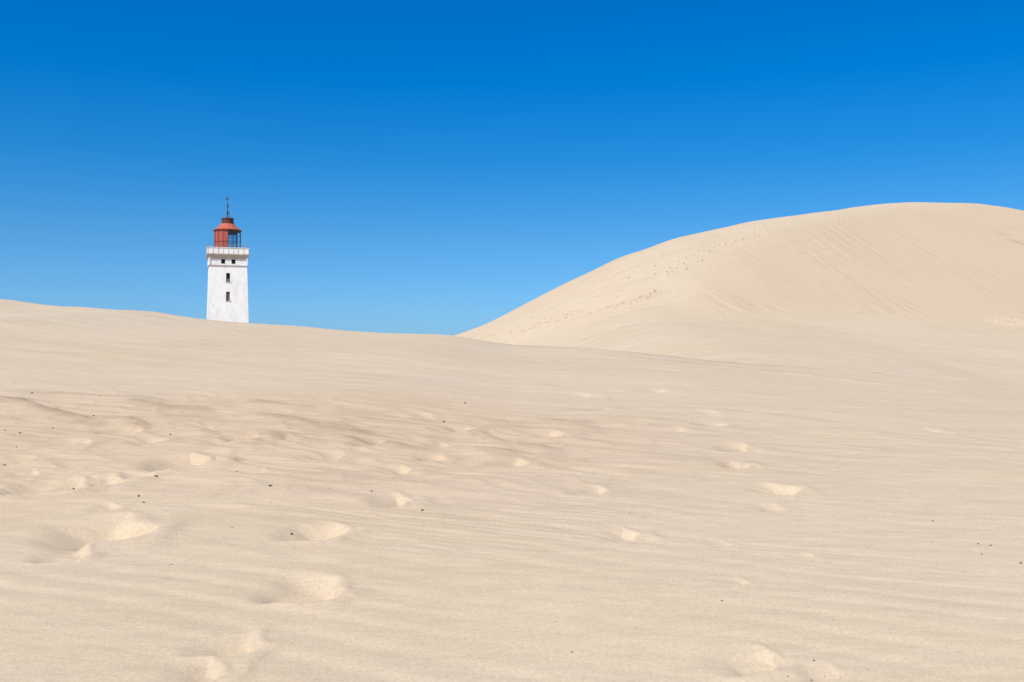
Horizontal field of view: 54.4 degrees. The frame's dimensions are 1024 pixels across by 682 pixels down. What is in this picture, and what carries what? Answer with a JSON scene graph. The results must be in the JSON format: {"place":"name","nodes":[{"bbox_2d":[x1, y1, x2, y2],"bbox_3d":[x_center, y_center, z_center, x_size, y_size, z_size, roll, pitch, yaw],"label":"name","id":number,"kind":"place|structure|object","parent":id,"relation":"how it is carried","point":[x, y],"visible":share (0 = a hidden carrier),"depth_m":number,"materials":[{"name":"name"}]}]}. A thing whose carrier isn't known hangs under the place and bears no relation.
{"place":"outdoors","nodes":[
{"label":"outdoors","id":0,"kind":"place"},
{"bbox_2d":[0,299,1023,681],"bbox_3d":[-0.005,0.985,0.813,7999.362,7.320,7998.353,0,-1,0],"label":"sand ground","id":1,"kind":"structure","parent":0,"point":[594,515],"depth_m":6.99,"materials":[{"name":"beige sand"}]},
{"bbox_2d":[206,198,249,322],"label":"lighthouse","id":2,"kind":"object","parent":1,"relation":"on","point":[227,296],"visible":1,"depth_m":146.65,"materials":[{"name":"paint"}]},
{"bbox_2d":[226,273,229,281],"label":"window","id":3,"kind":"structure","parent":2,"relation":"in","point":[227,274],"depth_m":146.96,"materials":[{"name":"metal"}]},
{"bbox_2d":[226,292,229,300],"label":"window","id":4,"kind":"structure","parent":2,"relation":"in","point":[227,293],"depth_m":146.59,"materials":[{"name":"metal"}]},
{"bbox_2d":[0,0,1023,335],"label":"sky","id":5,"kind":"structure","parent":0,"point":[441,167],"materials":[{"name":"blue"}]},
{"bbox_2d":[454,202,1023,385],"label":"sand hill","id":6,"kind":"structure","parent":0,"point":[928,289],"depth_m":95.94,"materials":[{"name":"beige sand"}]}
]}

